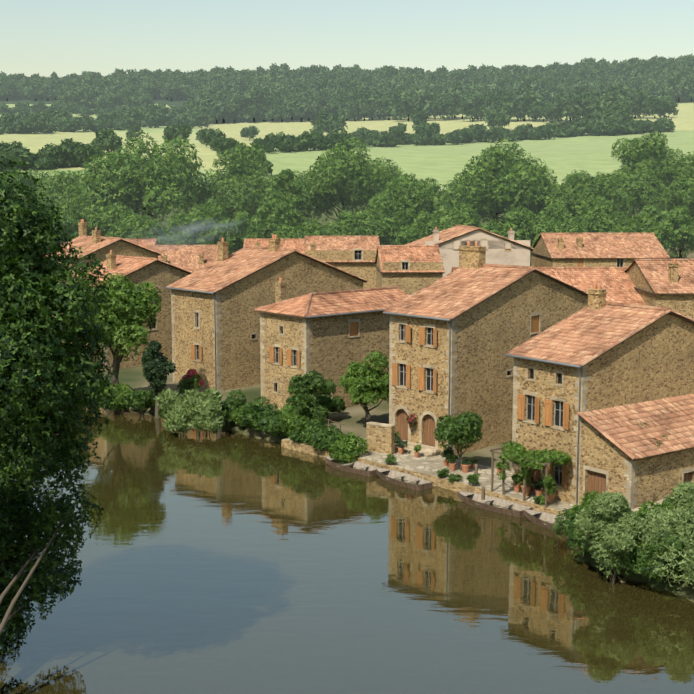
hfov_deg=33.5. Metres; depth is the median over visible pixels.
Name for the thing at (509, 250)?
house
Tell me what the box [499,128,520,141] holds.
hedge
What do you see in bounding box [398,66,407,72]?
forest tree
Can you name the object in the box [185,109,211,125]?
hedge
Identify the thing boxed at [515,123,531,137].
hedge
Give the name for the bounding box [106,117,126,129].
hedge
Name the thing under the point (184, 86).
forest tree
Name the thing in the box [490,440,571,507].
pergola vine
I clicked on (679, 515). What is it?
willow bush
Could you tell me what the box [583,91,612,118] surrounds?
tree
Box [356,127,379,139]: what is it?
hedge
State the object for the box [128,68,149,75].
forest tree
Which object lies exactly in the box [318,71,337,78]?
forest tree
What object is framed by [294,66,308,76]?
forest tree
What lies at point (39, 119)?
hedge
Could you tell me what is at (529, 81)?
forest tree
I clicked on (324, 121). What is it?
field tree
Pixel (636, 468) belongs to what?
outbuilding
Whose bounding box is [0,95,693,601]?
terrain ground
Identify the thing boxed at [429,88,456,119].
tree
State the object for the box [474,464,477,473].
bollard
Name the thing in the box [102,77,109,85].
forest tree
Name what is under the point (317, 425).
bank bush
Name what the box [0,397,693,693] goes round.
river water
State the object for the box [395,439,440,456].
steps
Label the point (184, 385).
flower bush
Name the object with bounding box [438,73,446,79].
forest tree
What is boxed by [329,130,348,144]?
hedge
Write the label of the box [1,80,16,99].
forest tree
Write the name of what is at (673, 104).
tree
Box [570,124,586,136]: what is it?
hedge
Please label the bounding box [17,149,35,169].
hedge
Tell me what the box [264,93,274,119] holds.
forest tree
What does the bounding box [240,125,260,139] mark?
field tree
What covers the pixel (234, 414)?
bank bush
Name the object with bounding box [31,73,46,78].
forest tree
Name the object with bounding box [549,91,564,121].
tree
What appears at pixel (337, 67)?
forest tree
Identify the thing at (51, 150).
tree
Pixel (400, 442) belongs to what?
pot
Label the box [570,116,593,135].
hedge
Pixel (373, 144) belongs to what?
hedge
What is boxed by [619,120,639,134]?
hedge
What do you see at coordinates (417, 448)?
pot
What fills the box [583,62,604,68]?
forest tree
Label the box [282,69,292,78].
forest tree
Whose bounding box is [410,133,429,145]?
hedge
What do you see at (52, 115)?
hedge
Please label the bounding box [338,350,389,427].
tree
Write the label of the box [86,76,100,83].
forest tree
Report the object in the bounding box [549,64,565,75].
forest tree
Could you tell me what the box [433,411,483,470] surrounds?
tree
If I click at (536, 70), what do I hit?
forest tree
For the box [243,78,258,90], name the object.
forest tree
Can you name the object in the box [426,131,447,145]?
hedge
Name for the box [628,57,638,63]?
forest tree
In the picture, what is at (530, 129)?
hedge
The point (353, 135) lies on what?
hedge
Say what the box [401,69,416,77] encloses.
forest tree
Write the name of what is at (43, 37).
sky
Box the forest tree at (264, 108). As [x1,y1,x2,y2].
[260,97,274,120]
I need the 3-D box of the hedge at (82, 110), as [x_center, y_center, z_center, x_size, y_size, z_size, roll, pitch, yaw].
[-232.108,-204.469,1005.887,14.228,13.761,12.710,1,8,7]
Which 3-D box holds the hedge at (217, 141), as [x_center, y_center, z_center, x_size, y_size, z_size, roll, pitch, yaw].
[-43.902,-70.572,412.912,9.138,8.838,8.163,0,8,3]
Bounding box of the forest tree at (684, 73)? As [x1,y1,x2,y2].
[669,70,693,77]
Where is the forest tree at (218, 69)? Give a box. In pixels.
[210,66,221,73]
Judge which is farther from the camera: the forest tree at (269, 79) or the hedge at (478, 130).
the forest tree at (269, 79)
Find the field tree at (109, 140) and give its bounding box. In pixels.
[90,128,122,153]
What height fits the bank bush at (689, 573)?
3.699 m
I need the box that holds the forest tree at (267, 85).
[261,81,286,89]
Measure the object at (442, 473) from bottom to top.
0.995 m
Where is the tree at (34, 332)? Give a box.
[0,154,119,653]
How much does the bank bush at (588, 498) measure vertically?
2.724 m
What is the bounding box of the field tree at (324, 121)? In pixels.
[309,110,347,134]
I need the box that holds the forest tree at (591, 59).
[580,57,595,62]
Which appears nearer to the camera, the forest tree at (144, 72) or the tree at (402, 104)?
the tree at (402, 104)
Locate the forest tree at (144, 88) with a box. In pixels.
[133,85,151,95]
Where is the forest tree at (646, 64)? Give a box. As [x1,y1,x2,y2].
[635,59,653,71]
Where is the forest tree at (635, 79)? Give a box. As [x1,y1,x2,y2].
[623,73,643,86]
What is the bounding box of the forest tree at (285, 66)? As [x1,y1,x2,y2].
[269,63,289,71]
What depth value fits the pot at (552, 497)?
65.15 m
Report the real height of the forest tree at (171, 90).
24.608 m
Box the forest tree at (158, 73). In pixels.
[152,69,164,79]
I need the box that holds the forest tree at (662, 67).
[657,60,677,75]
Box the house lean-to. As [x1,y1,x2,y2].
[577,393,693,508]
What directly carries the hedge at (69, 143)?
on the terrain ground
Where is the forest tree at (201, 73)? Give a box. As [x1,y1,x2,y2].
[198,70,204,76]
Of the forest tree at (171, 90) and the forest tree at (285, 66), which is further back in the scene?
the forest tree at (285, 66)
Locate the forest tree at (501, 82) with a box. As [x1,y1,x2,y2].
[495,77,520,87]
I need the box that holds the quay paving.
[281,435,573,517]
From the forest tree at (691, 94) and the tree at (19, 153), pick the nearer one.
the tree at (19, 153)
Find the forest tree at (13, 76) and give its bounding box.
[8,73,17,79]
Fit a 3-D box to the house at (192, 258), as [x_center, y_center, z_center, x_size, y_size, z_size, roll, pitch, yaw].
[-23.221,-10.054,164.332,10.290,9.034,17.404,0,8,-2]
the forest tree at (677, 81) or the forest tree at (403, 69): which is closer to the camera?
the forest tree at (677, 81)
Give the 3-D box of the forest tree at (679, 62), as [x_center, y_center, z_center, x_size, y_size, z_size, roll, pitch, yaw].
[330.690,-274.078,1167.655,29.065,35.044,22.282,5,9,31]
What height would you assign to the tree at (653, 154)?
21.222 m
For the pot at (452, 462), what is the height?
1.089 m
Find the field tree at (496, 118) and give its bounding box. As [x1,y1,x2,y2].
[482,108,509,128]
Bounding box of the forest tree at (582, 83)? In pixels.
[567,74,599,92]
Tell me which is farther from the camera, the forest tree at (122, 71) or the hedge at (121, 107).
the forest tree at (122, 71)
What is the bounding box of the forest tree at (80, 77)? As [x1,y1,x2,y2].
[76,75,85,80]
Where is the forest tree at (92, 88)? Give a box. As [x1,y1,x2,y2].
[87,85,100,108]
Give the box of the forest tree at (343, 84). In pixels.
[336,79,349,88]
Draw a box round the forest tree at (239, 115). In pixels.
[226,109,246,122]
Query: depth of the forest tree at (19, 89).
1173.65 m
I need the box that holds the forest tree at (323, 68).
[317,64,328,72]
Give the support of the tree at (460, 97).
on the terrain ground
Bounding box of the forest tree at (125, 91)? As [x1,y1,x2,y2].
[119,87,131,95]
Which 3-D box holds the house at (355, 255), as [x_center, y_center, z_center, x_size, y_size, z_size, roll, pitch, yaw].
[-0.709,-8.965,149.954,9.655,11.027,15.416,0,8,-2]
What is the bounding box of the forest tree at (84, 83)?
[71,78,91,88]
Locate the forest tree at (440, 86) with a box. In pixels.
[433,84,446,90]
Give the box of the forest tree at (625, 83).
[608,81,632,89]
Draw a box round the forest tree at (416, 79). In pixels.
[402,73,427,85]
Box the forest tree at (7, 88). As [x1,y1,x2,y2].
[0,80,16,100]
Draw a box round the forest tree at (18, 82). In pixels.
[11,79,26,87]
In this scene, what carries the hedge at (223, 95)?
on the terrain ground
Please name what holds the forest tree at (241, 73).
on the terrain ground
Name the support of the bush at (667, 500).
on the terrain ground
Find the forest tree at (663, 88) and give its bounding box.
[653,80,674,97]
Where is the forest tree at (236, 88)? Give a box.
[229,84,242,92]
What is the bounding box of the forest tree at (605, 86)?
[595,83,610,90]
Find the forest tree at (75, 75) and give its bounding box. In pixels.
[64,73,79,77]
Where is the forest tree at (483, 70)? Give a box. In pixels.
[474,66,495,72]
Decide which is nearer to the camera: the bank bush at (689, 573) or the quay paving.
the bank bush at (689, 573)
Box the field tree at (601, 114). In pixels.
[589,108,622,119]
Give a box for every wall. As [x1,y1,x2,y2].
[366,422,394,454]
[632,498,665,513]
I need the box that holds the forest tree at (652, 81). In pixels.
[650,78,663,82]
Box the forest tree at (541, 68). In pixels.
[535,65,544,70]
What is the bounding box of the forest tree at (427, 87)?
[412,84,432,91]
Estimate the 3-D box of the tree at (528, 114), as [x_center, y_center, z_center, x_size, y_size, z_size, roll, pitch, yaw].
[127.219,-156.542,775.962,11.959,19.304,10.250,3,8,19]
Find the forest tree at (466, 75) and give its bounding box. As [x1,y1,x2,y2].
[462,70,480,80]
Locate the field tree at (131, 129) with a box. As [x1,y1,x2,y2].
[126,124,141,139]
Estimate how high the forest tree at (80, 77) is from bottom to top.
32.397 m
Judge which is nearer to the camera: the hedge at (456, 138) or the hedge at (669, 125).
the hedge at (456, 138)
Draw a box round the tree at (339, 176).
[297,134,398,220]
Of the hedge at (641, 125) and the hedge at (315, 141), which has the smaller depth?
the hedge at (315, 141)
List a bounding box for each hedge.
[0,112,23,122]
[0,122,11,132]
[0,126,4,134]
[0,141,29,155]
[0,153,7,170]
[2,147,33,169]
[4,115,29,133]
[7,107,17,113]
[11,116,36,133]
[14,101,28,113]
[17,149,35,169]
[22,112,47,133]
[30,100,48,113]
[33,151,48,163]
[33,157,55,169]
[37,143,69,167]
[40,121,57,132]
[43,108,72,130]
[49,100,67,110]
[52,153,76,167]
[56,115,83,131]
[56,119,77,131]
[61,137,84,157]
[68,151,91,166]
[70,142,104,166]
[73,105,88,115]
[75,115,94,131]
[86,106,93,114]
[87,118,101,131]
[93,106,105,115]
[96,119,105,128]
[97,111,117,129]
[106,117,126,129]
[112,104,127,110]
[116,106,145,125]
[120,115,137,129]
[138,118,147,126]
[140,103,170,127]
[168,108,185,123]
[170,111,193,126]
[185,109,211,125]
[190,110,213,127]
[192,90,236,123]
[195,128,214,142]
[200,128,225,145]
[208,136,226,150]
[212,138,227,151]
[214,91,234,122]
[215,139,236,154]
[216,137,241,155]
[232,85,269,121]
[240,149,266,167]
[249,137,273,149]
[250,157,273,174]
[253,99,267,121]
[262,141,275,152]
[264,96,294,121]
[265,131,287,150]
[275,134,302,151]
[275,141,294,152]
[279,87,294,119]
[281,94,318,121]
[290,134,311,150]
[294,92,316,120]
[298,131,319,150]
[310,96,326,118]
[310,139,329,149]
[312,131,328,149]
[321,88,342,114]
[321,135,342,148]
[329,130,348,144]
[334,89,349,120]
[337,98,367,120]
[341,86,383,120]
[345,134,356,148]
[347,132,359,146]
[349,130,372,146]
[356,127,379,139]
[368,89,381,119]
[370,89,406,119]
[371,134,385,146]
[374,130,396,146]
[384,137,400,146]
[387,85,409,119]
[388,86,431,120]
[388,122,406,143]
[400,133,412,144]
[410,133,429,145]
[413,122,440,136]
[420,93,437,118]
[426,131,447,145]
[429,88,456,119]
[444,131,462,144]
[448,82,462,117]
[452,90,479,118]
[453,127,473,143]
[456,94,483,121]
[462,136,474,142]
[467,123,486,141]
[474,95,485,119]
[475,136,489,141]
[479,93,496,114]
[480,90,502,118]
[482,126,500,141]
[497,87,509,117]
[497,126,508,139]
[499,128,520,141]
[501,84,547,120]
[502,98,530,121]
[514,129,526,139]
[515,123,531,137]
[522,125,535,139]
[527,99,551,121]
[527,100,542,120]
[527,129,542,139]
[534,125,555,138]
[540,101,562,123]
[544,121,563,134]
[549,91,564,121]
[556,126,572,137]
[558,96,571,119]
[560,120,575,127]
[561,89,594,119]
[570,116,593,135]
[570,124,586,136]
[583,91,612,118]
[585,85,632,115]
[588,119,607,135]
[603,116,626,135]
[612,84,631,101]
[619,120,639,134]
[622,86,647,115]
[631,120,645,132]
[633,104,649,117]
[638,119,652,132]
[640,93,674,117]
[650,121,664,131]
[654,117,675,131]
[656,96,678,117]
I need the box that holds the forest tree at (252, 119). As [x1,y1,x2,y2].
[244,104,264,121]
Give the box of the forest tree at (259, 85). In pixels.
[249,83,261,89]
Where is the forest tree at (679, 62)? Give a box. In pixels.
[666,59,682,70]
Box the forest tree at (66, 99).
[61,88,77,112]
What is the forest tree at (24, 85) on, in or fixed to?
on the terrain ground
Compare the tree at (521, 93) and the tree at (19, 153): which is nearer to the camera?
the tree at (19, 153)
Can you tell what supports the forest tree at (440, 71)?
on the terrain ground
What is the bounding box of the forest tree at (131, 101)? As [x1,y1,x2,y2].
[123,95,145,107]
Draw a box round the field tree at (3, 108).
[0,104,8,113]
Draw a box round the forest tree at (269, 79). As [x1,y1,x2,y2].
[260,77,272,82]
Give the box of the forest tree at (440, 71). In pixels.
[433,69,452,75]
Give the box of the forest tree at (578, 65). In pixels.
[573,59,590,69]
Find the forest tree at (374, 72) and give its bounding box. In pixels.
[361,69,378,75]
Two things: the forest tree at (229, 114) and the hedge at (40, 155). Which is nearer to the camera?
the hedge at (40, 155)
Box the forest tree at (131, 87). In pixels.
[125,84,134,92]
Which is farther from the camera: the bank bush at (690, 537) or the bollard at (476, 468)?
the bollard at (476, 468)
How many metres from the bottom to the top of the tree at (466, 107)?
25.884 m
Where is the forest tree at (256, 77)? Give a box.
[250,73,275,81]
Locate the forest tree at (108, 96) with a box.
[93,86,122,108]
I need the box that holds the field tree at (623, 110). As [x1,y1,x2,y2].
[607,102,634,121]
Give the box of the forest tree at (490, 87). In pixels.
[479,82,500,92]
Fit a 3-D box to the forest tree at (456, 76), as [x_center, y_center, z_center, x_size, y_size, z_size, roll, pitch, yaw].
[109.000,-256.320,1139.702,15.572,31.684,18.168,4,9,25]
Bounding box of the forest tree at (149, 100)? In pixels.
[126,91,154,104]
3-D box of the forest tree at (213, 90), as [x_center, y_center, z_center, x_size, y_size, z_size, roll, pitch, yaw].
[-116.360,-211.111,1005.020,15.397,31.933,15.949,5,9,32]
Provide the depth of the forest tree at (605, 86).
1019.38 m
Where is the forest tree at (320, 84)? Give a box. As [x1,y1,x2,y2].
[312,78,331,89]
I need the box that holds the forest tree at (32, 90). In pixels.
[23,78,48,100]
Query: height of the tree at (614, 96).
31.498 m
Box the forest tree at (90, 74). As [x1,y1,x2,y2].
[84,71,96,77]
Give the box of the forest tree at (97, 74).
[92,72,102,78]
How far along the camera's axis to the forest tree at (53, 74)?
1249.38 m
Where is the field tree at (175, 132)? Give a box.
[162,123,193,144]
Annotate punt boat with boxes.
[325,456,379,476]
[376,468,432,490]
[458,491,532,517]
[524,509,565,531]
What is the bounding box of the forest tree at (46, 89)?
[37,79,58,99]
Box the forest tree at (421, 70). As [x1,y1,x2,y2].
[414,67,424,74]
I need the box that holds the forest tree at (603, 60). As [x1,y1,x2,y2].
[596,58,611,65]
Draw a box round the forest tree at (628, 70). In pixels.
[621,62,645,75]
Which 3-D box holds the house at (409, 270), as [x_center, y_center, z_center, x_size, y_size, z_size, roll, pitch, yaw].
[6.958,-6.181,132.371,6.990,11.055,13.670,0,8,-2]
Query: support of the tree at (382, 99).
on the terrain ground
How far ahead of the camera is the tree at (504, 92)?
794.42 m
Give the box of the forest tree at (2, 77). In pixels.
[0,74,7,80]
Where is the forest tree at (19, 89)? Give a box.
[14,84,28,99]
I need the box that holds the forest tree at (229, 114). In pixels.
[214,94,237,122]
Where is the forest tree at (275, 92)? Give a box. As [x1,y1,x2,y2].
[270,88,284,98]
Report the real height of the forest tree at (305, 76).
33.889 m
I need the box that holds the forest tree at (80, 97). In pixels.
[67,89,96,111]
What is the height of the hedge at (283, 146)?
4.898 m
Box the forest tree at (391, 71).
[382,65,404,77]
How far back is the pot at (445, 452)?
73.87 m
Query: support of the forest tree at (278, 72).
on the terrain ground
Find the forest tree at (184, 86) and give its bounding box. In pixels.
[178,84,190,99]
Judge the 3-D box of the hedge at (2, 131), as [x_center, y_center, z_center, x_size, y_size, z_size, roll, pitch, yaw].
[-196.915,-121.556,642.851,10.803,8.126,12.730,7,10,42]
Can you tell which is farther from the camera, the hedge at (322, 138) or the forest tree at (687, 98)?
the forest tree at (687, 98)
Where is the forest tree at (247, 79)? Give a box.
[245,73,264,81]
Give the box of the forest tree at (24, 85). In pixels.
[17,80,31,99]
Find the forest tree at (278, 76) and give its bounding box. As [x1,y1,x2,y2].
[268,73,284,79]
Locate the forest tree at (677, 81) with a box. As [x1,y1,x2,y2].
[667,71,693,101]
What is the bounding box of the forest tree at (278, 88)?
[263,85,282,91]
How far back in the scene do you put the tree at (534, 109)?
768.07 m
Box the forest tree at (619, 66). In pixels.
[615,62,628,75]
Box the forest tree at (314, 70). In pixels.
[308,64,327,76]
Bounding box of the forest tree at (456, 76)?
[450,72,461,80]
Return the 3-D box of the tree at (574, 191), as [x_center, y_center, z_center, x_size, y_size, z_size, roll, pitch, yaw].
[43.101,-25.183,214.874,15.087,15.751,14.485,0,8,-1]
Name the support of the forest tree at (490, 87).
on the terrain ground
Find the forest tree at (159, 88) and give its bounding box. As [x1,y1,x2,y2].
[154,77,180,98]
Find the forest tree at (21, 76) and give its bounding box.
[16,73,32,81]
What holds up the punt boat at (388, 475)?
on the river water
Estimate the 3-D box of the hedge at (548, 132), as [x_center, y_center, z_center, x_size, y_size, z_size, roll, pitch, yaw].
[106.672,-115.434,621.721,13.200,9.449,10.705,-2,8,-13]
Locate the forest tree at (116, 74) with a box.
[111,70,123,77]
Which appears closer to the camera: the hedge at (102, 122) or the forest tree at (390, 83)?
the hedge at (102, 122)
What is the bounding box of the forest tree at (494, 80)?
[486,78,498,84]
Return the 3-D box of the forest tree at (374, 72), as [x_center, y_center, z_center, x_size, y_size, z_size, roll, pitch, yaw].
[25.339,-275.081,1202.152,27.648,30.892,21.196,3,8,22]
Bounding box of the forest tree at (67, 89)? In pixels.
[57,83,80,101]
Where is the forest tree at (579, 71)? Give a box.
[570,68,585,78]
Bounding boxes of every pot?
[394,436,407,453]
[413,444,421,457]
[441,447,453,466]
[445,453,458,470]
[461,458,470,472]
[471,459,477,468]
[496,462,502,474]
[511,474,520,491]
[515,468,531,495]
[530,478,544,496]
[542,478,557,502]
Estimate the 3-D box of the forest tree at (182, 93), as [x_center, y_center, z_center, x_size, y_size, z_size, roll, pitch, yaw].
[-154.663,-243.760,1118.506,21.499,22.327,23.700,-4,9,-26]
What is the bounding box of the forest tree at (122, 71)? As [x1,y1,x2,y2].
[114,68,130,74]
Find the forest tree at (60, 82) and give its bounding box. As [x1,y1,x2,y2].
[51,79,65,99]
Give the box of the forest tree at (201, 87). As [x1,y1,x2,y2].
[198,85,222,94]
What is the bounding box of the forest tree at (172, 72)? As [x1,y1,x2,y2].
[167,71,181,74]
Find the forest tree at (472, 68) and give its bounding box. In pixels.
[461,65,476,72]
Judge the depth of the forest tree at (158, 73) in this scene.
1192.63 m
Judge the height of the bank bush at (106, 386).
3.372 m
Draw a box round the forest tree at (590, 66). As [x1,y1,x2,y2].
[575,64,597,71]
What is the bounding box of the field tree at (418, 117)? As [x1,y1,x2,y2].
[410,108,427,133]
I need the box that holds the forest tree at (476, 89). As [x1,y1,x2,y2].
[461,85,483,95]
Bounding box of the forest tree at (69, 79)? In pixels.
[62,75,73,81]
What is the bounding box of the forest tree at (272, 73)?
[261,69,277,76]
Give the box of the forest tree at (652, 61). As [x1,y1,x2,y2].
[649,58,663,63]
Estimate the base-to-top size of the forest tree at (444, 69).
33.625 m
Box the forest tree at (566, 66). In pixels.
[558,63,573,69]
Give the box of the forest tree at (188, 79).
[178,73,199,84]
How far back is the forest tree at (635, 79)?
1052.30 m
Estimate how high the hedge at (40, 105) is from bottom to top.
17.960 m
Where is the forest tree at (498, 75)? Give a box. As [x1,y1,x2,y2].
[483,71,503,82]
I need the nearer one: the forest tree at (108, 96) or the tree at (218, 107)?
the tree at (218, 107)
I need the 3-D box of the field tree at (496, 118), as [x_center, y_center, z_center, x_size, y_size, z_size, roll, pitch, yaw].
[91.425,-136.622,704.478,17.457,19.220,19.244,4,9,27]
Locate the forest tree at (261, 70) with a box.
[259,68,266,72]
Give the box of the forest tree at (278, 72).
[275,69,294,78]
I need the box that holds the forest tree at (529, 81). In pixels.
[519,75,549,98]
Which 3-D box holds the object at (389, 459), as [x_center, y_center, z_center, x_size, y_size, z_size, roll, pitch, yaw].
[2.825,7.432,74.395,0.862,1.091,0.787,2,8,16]
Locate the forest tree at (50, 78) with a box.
[39,76,54,81]
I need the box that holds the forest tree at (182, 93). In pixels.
[177,85,187,98]
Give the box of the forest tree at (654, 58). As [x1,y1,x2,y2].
[648,56,665,61]
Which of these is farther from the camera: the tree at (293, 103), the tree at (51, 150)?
the tree at (293, 103)
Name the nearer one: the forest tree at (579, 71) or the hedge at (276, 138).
the hedge at (276, 138)
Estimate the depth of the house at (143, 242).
182.63 m
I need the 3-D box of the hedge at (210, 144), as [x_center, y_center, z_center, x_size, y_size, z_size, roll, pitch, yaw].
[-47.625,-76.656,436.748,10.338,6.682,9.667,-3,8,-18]
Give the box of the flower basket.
[406,413,416,427]
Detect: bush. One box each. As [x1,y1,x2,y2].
[83,379,112,408]
[95,383,134,414]
[123,389,155,415]
[154,388,203,434]
[157,407,167,419]
[176,368,203,393]
[180,388,225,434]
[219,389,246,424]
[231,403,252,429]
[237,396,282,437]
[260,415,287,442]
[278,404,309,437]
[285,369,329,420]
[288,418,326,444]
[309,425,342,451]
[311,378,345,418]
[329,432,368,463]
[552,506,592,557]
[565,490,600,519]
[573,491,644,584]
[578,533,638,569]
[610,525,690,582]
[634,511,649,557]
[635,501,674,515]
[636,480,693,578]
[649,542,693,588]
[661,494,672,506]
[677,521,693,557]
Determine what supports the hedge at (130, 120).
on the terrain ground
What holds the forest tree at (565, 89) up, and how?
on the terrain ground
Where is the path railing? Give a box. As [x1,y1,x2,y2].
[323,418,363,438]
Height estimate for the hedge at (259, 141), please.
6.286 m
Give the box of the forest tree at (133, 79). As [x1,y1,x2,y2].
[128,73,138,83]
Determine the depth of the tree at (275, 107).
909.31 m
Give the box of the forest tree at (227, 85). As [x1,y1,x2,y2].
[222,80,232,90]
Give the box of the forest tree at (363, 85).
[348,82,368,91]
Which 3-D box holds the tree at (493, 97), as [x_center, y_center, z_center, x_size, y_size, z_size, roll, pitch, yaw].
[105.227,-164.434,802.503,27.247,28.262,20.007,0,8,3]
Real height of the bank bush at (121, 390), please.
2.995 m
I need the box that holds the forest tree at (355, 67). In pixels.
[346,64,363,73]
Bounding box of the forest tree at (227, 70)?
[223,66,235,74]
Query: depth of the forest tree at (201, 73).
1167.63 m
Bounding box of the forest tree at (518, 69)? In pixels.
[504,64,524,74]
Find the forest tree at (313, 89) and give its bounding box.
[310,87,327,93]
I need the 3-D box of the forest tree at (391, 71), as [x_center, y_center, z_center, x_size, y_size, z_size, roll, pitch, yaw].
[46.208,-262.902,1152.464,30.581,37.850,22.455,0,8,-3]
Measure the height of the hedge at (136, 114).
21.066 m
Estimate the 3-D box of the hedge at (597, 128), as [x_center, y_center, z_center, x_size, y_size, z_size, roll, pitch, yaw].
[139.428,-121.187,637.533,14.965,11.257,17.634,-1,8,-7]
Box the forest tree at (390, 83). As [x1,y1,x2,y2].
[375,78,400,88]
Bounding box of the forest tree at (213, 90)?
[211,86,218,95]
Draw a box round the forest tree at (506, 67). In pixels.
[500,65,512,70]
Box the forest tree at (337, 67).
[333,64,345,69]
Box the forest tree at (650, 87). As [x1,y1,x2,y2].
[632,80,658,96]
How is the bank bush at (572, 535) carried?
on the terrain ground
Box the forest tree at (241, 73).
[227,70,246,78]
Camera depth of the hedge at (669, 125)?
639.11 m
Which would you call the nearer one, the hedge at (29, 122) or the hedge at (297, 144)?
the hedge at (297, 144)
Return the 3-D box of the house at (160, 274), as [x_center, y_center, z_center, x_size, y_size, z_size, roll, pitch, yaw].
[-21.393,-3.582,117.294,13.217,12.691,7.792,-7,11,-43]
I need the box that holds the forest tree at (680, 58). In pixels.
[670,56,686,60]
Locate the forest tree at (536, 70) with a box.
[531,67,545,73]
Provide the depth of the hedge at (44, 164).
361.03 m
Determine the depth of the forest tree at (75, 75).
1222.83 m
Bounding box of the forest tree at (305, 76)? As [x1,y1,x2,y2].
[296,72,312,81]
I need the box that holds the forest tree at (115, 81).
[107,78,130,86]
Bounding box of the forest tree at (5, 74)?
[0,71,12,79]
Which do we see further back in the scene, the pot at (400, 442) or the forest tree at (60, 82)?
the forest tree at (60, 82)
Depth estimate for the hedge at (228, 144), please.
393.59 m
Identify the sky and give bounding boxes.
[0,0,693,76]
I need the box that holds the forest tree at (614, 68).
[612,62,619,72]
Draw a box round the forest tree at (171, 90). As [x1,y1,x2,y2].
[161,83,179,100]
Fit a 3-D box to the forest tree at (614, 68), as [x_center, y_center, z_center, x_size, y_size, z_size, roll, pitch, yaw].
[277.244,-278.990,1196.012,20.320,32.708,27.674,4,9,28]
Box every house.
[46,219,161,316]
[63,250,192,370]
[125,239,157,247]
[147,245,217,271]
[165,234,367,390]
[243,238,303,252]
[253,278,408,409]
[304,236,379,288]
[375,245,444,295]
[383,241,587,454]
[405,224,533,276]
[451,267,645,304]
[505,283,693,505]
[530,233,669,266]
[620,258,693,319]
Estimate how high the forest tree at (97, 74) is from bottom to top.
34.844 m
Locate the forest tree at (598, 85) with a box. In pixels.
[589,83,604,92]
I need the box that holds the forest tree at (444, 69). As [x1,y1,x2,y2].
[436,65,448,72]
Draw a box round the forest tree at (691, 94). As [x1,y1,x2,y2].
[687,81,693,99]
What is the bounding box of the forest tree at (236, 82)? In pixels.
[231,79,242,86]
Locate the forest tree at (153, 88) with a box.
[140,82,157,98]
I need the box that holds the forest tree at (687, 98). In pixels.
[679,77,693,100]
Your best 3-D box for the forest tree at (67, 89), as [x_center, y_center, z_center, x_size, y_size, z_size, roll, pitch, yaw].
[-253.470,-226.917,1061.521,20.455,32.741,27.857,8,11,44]
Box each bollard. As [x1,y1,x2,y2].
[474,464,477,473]
[481,486,484,499]
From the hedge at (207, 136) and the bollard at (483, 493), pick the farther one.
the hedge at (207, 136)
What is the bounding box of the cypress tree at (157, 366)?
[141,340,176,417]
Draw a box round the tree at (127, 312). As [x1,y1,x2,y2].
[75,272,161,410]
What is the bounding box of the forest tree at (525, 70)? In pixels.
[521,65,530,73]
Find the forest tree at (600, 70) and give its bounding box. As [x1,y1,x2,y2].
[596,67,604,74]
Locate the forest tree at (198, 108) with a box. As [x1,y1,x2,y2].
[197,102,210,113]
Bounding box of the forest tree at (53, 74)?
[50,71,59,78]
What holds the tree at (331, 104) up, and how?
on the terrain ground
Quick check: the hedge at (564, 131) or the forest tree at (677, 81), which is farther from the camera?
the forest tree at (677, 81)
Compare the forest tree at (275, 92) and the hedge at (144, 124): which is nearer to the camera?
the hedge at (144, 124)
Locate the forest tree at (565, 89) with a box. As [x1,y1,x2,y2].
[550,81,575,97]
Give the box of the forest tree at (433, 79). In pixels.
[425,71,439,82]

